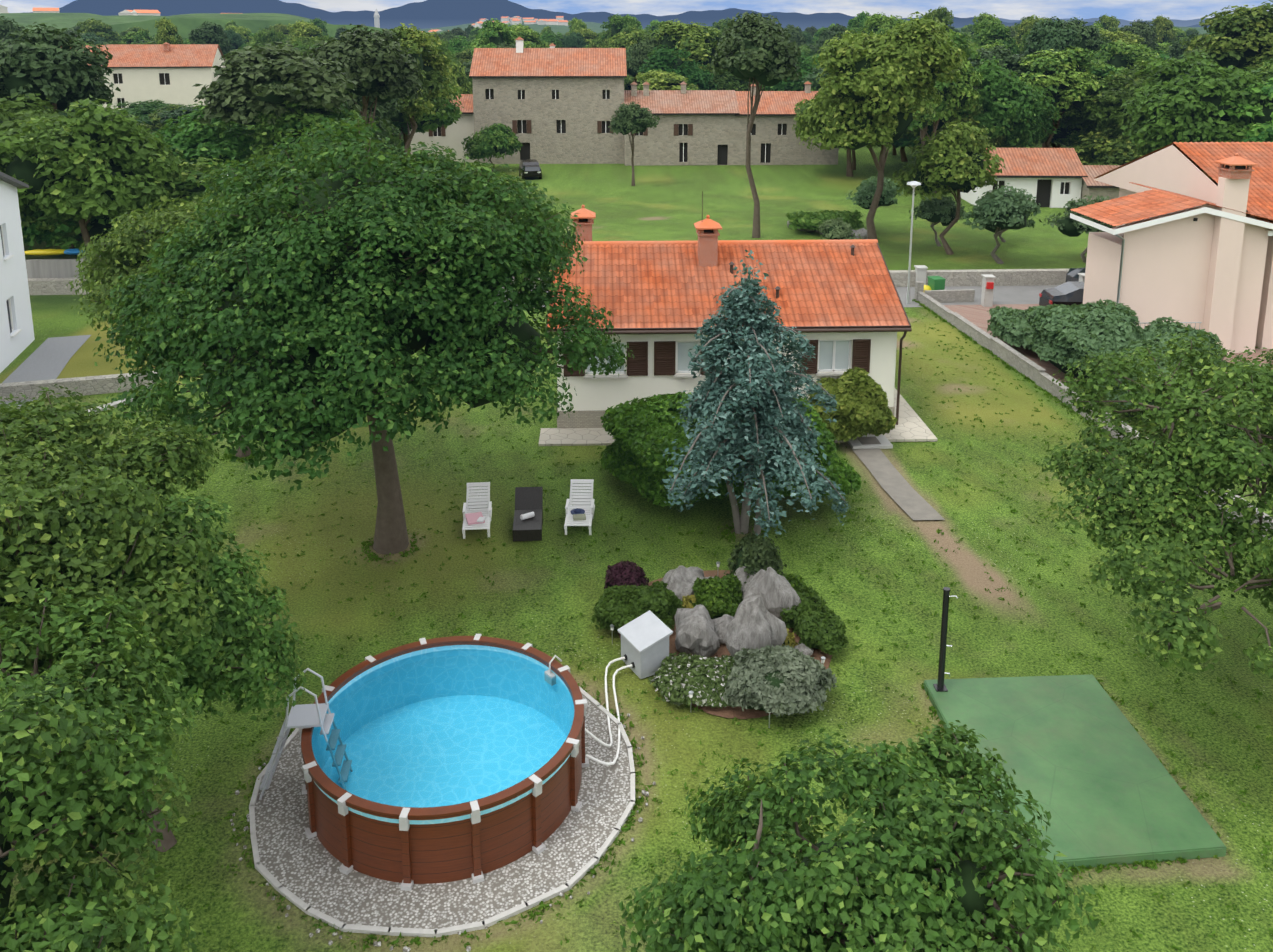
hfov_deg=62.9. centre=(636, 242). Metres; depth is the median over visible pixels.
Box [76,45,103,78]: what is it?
cream house
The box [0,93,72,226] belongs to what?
tree
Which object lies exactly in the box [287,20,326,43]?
tree
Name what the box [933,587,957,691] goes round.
solar shower
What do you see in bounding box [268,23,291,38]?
tree
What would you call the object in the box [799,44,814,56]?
tree
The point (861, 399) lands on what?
viburnum bush
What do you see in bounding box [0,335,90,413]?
paved path
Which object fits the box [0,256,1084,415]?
stone walls and posts
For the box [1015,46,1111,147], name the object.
tree
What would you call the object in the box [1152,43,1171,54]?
tree
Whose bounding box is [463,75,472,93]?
tree
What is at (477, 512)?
white sun lounger
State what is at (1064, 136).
tree
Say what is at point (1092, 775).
green slab
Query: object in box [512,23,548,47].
tree
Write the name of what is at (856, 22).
tree
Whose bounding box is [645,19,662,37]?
tree
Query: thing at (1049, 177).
white house
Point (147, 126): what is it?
tree
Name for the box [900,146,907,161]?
tree
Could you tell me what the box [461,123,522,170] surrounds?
dark farm tree
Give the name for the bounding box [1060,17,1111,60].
tree
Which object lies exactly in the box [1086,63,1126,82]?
tree
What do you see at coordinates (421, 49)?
tree
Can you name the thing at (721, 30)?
tree
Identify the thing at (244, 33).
tree
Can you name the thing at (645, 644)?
filter cabinet
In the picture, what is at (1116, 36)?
tree
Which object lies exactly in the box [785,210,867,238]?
shrubs
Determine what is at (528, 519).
wicker lounger
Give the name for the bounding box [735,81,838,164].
farmhouse wing
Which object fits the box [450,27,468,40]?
tree
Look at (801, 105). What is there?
tree
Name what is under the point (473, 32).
tree
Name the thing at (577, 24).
tree
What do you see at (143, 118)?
tree
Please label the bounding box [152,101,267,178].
tree
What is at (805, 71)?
tree
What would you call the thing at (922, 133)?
tree
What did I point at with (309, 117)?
tree
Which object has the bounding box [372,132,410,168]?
tree
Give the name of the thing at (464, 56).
tree
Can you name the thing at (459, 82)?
tree
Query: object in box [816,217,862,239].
bush
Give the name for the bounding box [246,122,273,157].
tree
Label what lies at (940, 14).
tree
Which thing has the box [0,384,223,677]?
oak tree
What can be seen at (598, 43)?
tree
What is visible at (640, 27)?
tree
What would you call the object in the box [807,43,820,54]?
tree
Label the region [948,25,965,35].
tree
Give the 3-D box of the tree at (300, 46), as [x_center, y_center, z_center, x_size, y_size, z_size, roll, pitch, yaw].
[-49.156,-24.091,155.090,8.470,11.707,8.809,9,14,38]
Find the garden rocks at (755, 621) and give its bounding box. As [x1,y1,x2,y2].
[662,565,813,656]
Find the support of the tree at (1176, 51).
on the ground
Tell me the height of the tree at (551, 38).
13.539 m
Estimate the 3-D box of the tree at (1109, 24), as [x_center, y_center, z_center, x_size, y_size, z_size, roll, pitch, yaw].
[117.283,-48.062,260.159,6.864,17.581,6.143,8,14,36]
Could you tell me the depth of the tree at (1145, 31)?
175.11 m
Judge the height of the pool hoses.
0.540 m
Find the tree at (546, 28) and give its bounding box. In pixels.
[540,26,552,37]
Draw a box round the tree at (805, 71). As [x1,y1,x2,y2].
[759,49,819,90]
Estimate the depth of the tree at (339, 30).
295.31 m
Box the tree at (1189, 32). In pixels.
[1184,30,1198,36]
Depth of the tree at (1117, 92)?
88.15 m
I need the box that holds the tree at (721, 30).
[710,25,728,41]
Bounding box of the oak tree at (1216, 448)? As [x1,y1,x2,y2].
[1037,327,1272,678]
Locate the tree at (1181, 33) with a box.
[1170,27,1186,41]
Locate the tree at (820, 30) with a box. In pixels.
[813,27,825,44]
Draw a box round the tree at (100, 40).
[80,32,106,44]
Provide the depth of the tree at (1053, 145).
105.79 m
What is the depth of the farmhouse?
101.27 m
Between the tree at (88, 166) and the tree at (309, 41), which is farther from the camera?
the tree at (309, 41)
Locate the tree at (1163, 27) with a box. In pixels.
[1151,15,1177,42]
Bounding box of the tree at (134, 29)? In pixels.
[120,26,149,42]
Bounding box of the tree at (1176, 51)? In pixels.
[1162,33,1201,60]
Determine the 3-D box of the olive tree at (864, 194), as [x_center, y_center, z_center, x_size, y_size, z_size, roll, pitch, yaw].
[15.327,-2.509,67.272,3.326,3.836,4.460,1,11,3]
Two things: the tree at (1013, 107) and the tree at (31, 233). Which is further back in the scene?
the tree at (1013, 107)
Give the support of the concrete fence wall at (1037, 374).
on the ground
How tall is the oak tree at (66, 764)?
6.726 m
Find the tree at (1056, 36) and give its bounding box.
[1020,16,1081,147]
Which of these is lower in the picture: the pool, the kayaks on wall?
the pool
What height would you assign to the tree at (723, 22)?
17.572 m
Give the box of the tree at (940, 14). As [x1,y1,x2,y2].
[922,6,953,36]
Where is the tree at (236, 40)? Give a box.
[223,28,245,50]
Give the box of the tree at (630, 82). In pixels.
[624,75,641,89]
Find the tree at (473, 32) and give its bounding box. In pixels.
[468,26,480,41]
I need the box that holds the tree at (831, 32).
[816,23,856,53]
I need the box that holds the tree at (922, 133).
[920,60,982,154]
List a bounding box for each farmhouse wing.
[410,94,474,161]
[622,81,739,165]
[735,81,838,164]
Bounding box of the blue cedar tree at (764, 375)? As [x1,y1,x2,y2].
[662,250,850,539]
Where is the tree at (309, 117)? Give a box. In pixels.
[249,84,363,167]
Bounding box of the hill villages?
[0,5,567,31]
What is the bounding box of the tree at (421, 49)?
[383,23,456,154]
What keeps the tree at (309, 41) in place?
on the ground
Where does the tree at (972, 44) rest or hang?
on the ground
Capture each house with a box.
[0,172,34,372]
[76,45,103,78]
[101,42,226,109]
[539,191,936,445]
[960,148,1087,207]
[1070,142,1272,355]
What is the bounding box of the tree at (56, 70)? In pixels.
[0,22,120,248]
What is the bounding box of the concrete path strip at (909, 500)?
[848,435,944,519]
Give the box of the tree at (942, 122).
[906,99,1005,145]
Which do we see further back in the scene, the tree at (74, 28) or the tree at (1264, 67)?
the tree at (74, 28)
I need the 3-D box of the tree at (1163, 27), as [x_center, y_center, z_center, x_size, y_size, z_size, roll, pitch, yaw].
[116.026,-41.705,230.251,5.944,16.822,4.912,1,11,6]
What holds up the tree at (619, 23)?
on the ground
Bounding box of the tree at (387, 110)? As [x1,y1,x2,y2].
[346,92,403,118]
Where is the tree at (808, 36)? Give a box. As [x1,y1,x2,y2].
[801,30,814,44]
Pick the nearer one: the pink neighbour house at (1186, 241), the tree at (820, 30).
the pink neighbour house at (1186, 241)
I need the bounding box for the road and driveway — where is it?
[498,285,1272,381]
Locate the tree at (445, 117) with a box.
[381,68,463,155]
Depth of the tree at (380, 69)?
66.24 m
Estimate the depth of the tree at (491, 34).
145.88 m
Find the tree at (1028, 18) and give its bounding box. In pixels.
[1012,15,1049,38]
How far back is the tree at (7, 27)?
121.26 m
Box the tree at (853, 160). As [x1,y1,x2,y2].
[852,140,897,169]
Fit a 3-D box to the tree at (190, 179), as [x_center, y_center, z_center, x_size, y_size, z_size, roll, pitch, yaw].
[-26.898,-1.900,56.949,10.412,6.576,8.159,-4,12,-21]
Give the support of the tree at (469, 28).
on the ground
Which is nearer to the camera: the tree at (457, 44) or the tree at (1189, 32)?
the tree at (457, 44)
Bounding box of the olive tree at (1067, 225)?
[1039,193,1115,262]
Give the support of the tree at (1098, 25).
on the ground
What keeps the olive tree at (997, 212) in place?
on the ground
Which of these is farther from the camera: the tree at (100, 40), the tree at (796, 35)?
the tree at (100, 40)
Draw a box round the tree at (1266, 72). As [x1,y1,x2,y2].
[1243,59,1272,78]
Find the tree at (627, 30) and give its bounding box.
[606,25,647,47]
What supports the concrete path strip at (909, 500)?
on the ground
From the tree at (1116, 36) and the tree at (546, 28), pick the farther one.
the tree at (546, 28)
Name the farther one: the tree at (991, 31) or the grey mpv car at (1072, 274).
the tree at (991, 31)
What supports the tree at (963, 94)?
on the ground
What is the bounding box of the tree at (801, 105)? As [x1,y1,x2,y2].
[793,87,920,176]
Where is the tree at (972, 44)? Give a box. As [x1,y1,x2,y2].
[958,42,979,61]
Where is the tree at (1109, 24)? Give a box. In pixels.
[1095,14,1120,31]
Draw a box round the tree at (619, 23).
[600,13,646,44]
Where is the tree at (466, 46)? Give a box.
[453,45,470,59]
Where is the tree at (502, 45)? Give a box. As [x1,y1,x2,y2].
[495,42,515,47]
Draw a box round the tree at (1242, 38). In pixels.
[1179,0,1272,77]
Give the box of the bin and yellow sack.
[923,276,945,291]
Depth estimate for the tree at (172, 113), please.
98.47 m
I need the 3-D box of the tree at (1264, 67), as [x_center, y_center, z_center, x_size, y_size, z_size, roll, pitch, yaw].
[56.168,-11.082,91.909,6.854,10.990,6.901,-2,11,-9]
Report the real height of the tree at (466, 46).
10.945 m
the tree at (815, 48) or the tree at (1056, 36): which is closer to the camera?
the tree at (1056, 36)
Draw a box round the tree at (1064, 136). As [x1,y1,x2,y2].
[1037,117,1107,148]
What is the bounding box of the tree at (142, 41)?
[133,39,155,43]
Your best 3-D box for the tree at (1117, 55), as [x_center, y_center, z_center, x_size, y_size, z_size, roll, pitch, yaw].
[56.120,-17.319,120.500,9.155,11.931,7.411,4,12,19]
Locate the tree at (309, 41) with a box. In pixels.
[279,36,332,47]
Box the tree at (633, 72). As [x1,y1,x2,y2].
[626,44,643,89]
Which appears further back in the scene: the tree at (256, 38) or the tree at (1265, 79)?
the tree at (256, 38)
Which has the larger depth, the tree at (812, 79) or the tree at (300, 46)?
the tree at (300, 46)
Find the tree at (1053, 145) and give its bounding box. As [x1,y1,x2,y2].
[1041,140,1057,147]
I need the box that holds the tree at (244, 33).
[224,24,252,46]
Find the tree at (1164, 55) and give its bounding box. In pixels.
[1152,50,1169,60]
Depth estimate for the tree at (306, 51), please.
101.31 m
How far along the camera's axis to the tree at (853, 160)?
97.24 m
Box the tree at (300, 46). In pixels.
[292,40,313,54]
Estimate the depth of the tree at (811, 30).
341.59 m
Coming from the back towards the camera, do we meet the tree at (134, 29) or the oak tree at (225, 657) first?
the tree at (134, 29)
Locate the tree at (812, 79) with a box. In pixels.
[801,67,830,90]
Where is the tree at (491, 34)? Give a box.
[470,18,525,55]
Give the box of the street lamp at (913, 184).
[906,181,920,303]
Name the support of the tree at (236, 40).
on the ground
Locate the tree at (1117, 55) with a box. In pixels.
[1091,40,1161,69]
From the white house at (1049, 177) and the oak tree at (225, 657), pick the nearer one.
the oak tree at (225, 657)
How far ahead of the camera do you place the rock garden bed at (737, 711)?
21.18 m
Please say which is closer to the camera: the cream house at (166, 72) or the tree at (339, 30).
the cream house at (166, 72)
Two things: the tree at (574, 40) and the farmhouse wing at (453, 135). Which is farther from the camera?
the tree at (574, 40)
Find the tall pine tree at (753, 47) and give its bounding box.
[709,10,801,237]
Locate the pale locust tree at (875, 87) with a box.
[792,11,966,238]
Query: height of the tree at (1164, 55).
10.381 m
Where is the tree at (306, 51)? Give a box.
[300,49,314,56]
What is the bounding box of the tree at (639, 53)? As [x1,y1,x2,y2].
[627,35,661,71]
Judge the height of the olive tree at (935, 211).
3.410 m
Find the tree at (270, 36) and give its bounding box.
[258,28,280,46]
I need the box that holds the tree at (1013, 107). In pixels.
[947,56,1059,146]
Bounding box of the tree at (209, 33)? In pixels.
[188,21,232,54]
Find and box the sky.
[0,0,1272,20]
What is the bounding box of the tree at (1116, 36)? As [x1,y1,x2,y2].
[1099,28,1152,50]
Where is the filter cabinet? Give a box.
[617,610,672,678]
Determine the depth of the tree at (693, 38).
126.91 m
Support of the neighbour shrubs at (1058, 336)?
on the ground
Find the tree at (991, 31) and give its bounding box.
[971,17,1019,55]
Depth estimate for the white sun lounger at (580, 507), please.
27.38 m
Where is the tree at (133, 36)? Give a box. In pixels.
[121,29,153,43]
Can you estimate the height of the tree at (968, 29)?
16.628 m
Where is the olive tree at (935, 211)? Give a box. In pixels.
[909,194,965,246]
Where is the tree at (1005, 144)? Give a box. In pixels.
[994,135,1041,147]
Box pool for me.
[230,634,655,951]
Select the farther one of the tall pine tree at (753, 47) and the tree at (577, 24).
the tree at (577, 24)
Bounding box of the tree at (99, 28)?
[76,18,121,43]
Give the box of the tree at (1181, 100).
[1119,51,1272,155]
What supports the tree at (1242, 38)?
on the ground
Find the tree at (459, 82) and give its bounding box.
[437,51,472,93]
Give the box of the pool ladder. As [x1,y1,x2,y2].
[259,668,352,799]
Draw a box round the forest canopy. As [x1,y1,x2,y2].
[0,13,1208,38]
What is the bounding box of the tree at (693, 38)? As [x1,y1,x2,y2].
[639,19,728,76]
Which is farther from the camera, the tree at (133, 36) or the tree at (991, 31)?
the tree at (133, 36)
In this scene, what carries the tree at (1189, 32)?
on the ground
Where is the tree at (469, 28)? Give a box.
[464,25,473,37]
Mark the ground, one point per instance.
(1041, 626)
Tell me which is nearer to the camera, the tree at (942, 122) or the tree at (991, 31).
the tree at (942, 122)
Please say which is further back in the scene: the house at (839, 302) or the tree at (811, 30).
the tree at (811, 30)
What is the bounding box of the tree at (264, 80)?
[192,40,364,139]
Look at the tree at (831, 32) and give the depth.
171.09 m
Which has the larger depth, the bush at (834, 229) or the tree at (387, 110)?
the tree at (387, 110)
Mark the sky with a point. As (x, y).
(1129, 10)
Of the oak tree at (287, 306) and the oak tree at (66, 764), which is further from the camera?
the oak tree at (287, 306)
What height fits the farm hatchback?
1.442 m
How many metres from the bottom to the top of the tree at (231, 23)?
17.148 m
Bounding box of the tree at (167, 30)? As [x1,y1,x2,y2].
[155,16,183,43]
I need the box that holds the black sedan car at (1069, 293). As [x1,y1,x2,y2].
[1039,281,1083,306]
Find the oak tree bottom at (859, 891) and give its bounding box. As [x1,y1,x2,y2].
[619,720,1101,951]
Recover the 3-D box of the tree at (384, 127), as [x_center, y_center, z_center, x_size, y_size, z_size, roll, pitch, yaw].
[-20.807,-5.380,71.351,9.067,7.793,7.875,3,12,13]
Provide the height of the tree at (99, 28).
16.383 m
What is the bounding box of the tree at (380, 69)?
[302,24,427,171]
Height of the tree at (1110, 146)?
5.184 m
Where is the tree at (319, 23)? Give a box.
[308,17,328,35]
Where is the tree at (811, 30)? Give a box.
[804,26,817,39]
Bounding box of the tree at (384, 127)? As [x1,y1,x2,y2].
[335,106,403,164]
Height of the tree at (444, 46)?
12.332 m
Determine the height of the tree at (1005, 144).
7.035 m
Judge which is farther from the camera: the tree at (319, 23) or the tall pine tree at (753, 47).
the tree at (319, 23)
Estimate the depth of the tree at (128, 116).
106.89 m
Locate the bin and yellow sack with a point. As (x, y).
(936, 282)
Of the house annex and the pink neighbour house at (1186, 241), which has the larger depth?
the house annex
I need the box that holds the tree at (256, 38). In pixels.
[248,28,291,45]
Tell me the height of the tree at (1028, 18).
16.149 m
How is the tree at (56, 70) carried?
on the ground
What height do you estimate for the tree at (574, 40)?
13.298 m
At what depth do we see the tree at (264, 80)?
57.20 m
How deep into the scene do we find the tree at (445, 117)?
89.89 m
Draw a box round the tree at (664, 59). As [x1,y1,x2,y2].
[638,43,716,89]
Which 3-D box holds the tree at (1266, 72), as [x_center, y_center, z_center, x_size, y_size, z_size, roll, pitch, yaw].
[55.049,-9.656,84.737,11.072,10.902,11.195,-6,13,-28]
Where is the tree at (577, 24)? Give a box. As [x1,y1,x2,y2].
[568,17,586,35]
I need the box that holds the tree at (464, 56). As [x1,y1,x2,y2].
[455,48,472,68]
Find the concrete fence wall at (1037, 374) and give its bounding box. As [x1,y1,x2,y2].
[914,281,1272,539]
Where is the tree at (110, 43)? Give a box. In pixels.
[96,40,124,44]
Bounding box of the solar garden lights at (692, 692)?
[610,561,825,727]
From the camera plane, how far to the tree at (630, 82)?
151.12 m
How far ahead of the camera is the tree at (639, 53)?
128.40 m
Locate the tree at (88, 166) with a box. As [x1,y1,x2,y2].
[0,94,186,263]
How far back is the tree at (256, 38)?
199.80 m
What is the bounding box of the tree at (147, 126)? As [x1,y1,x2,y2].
[140,123,158,131]
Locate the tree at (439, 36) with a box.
[424,32,446,41]
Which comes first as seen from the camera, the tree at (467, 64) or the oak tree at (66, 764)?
the oak tree at (66, 764)
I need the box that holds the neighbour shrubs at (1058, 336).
[987,298,1229,417]
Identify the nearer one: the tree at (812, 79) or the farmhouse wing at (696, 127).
the farmhouse wing at (696, 127)
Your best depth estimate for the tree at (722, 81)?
125.83 m
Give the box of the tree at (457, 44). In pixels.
[447,35,473,54]
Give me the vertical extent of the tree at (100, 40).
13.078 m
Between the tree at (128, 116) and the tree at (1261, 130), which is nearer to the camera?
the tree at (1261, 130)
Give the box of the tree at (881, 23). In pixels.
[859,12,906,34]
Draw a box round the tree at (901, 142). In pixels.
[891,133,928,147]
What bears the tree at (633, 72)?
on the ground
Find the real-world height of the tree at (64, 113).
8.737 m
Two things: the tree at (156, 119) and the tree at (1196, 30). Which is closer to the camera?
the tree at (156, 119)
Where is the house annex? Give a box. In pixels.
[1081,165,1121,201]
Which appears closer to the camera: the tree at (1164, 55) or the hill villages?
the tree at (1164, 55)
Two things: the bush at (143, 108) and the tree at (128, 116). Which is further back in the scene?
the bush at (143, 108)
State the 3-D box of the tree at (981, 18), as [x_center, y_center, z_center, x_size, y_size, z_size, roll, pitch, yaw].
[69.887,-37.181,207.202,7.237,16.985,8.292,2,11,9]
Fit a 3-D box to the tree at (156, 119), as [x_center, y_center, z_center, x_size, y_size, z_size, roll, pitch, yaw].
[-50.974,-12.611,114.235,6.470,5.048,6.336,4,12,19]
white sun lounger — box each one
[462,482,491,538]
[564,479,594,534]
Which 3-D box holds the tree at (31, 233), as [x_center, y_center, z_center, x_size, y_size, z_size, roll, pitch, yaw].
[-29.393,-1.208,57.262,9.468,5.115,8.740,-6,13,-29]
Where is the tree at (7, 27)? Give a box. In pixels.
[0,16,27,42]
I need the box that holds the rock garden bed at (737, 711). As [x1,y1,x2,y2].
[617,570,831,718]
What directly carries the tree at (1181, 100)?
on the ground
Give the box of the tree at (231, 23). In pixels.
[224,20,237,27]
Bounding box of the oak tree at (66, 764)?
[0,586,202,951]
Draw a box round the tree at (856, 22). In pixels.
[845,11,871,34]
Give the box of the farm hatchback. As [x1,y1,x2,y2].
[519,159,541,178]
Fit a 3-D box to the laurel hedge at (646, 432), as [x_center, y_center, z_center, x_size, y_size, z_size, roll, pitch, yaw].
[2.498,5.644,29.287,7.094,2.343,5.758,0,11,-2]
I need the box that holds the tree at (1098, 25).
[1087,21,1105,32]
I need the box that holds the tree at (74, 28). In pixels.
[63,25,81,35]
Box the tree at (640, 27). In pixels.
[622,14,642,29]
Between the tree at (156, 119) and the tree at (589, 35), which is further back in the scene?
the tree at (589, 35)
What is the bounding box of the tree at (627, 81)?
[624,75,630,88]
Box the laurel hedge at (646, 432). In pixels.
[600,392,861,506]
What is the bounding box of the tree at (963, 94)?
[908,29,983,192]
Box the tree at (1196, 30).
[1186,28,1198,33]
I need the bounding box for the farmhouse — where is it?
[469,37,626,163]
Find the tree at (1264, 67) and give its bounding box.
[1254,55,1272,75]
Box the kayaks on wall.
[24,248,84,255]
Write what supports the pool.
on the ground
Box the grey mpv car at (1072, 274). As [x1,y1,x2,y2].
[1066,267,1085,281]
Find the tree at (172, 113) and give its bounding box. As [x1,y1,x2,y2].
[156,105,198,124]
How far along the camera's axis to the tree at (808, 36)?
248.87 m
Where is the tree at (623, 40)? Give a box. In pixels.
[609,30,644,49]
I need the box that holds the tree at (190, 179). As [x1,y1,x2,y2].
[30,148,236,236]
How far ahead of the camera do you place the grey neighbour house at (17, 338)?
41.14 m
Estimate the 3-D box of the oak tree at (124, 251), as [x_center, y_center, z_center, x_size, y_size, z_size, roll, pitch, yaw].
[-11.822,2.540,30.735,8.723,8.187,7.475,0,11,-2]
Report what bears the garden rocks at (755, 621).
on the ground
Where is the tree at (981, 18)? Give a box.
[970,12,1007,40]
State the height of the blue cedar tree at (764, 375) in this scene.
7.440 m
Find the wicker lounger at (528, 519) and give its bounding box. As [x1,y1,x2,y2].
[513,487,542,540]
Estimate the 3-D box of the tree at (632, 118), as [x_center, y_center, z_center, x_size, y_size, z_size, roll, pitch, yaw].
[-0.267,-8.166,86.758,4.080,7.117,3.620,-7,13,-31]
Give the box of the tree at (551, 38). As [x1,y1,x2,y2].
[539,30,564,47]
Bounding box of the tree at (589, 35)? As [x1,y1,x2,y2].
[574,27,597,45]
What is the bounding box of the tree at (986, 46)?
[980,42,1013,55]
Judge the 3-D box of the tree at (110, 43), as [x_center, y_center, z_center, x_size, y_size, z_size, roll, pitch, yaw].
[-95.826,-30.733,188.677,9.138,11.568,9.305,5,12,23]
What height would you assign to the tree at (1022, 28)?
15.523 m
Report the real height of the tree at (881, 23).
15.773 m
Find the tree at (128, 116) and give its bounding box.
[87,109,142,125]
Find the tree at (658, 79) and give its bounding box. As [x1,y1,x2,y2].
[634,69,697,89]
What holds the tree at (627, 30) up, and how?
on the ground
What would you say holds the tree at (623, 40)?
on the ground
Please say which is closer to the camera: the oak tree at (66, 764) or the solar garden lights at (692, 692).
the oak tree at (66, 764)
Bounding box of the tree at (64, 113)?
[8,100,86,124]
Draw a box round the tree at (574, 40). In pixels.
[561,31,586,47]
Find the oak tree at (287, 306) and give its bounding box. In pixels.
[93,115,634,554]
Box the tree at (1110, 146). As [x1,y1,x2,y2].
[1069,124,1146,164]
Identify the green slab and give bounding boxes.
[923,674,1226,869]
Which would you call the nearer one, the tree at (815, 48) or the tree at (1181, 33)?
the tree at (815, 48)
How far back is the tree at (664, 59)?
123.70 m
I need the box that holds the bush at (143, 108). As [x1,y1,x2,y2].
[112,99,185,116]
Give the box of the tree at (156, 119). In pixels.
[148,104,184,128]
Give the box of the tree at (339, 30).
[335,26,351,40]
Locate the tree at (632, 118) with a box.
[608,101,659,185]
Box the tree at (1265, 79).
[1246,73,1272,87]
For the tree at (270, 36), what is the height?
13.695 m
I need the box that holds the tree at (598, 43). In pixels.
[587,30,611,47]
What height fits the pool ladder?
2.087 m
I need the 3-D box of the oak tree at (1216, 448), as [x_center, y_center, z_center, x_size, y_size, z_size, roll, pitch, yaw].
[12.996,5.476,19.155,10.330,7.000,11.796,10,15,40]
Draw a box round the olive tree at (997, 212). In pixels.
[962,183,1040,263]
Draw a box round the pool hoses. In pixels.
[585,656,632,765]
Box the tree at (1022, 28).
[1013,18,1039,44]
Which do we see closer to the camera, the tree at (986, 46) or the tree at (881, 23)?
the tree at (986, 46)
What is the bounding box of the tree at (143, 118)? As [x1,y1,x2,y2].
[131,113,161,131]
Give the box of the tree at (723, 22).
[715,17,731,29]
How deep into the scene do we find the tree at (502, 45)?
137.83 m
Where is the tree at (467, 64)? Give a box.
[460,59,471,79]
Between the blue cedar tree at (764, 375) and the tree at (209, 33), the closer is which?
the blue cedar tree at (764, 375)
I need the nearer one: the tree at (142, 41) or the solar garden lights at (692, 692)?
the solar garden lights at (692, 692)
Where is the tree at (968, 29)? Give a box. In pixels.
[961,23,974,38]
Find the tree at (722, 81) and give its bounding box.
[697,70,763,90]
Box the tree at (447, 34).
[440,30,455,40]
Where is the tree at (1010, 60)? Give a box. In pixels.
[967,45,1033,79]
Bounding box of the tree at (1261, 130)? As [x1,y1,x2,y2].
[1217,77,1272,141]
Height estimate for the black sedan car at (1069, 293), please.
1.412 m
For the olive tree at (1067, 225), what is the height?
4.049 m
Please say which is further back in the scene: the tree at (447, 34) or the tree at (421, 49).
the tree at (447, 34)
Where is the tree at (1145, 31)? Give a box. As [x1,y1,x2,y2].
[1121,19,1158,49]
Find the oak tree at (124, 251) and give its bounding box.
[67,190,250,457]
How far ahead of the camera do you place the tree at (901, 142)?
96.07 m
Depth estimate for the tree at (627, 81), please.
149.88 m
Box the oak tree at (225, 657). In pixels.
[38,493,306,851]
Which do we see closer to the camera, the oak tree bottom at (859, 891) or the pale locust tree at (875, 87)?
the oak tree bottom at (859, 891)
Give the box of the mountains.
[29,0,1209,30]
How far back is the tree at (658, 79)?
118.33 m
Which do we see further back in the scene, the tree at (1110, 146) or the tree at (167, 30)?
the tree at (167, 30)
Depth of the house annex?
74.98 m
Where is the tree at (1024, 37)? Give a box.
[1016,28,1031,58]
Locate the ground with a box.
[0,134,1272,951]
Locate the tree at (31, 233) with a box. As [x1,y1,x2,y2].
[21,210,160,249]
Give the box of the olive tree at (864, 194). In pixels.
[846,176,902,217]
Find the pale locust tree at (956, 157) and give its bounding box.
[892,120,1005,254]
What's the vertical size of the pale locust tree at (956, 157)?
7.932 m
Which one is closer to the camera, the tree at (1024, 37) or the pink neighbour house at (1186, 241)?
the pink neighbour house at (1186, 241)
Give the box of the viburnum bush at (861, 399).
[808,366,897,443]
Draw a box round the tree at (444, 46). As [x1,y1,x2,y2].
[429,38,460,70]
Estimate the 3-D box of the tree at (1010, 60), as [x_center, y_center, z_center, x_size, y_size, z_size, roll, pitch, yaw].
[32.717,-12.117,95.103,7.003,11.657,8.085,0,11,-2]
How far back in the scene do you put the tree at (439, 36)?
222.80 m
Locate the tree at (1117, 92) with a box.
[1052,59,1158,164]
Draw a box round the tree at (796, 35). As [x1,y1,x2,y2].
[786,25,806,46]

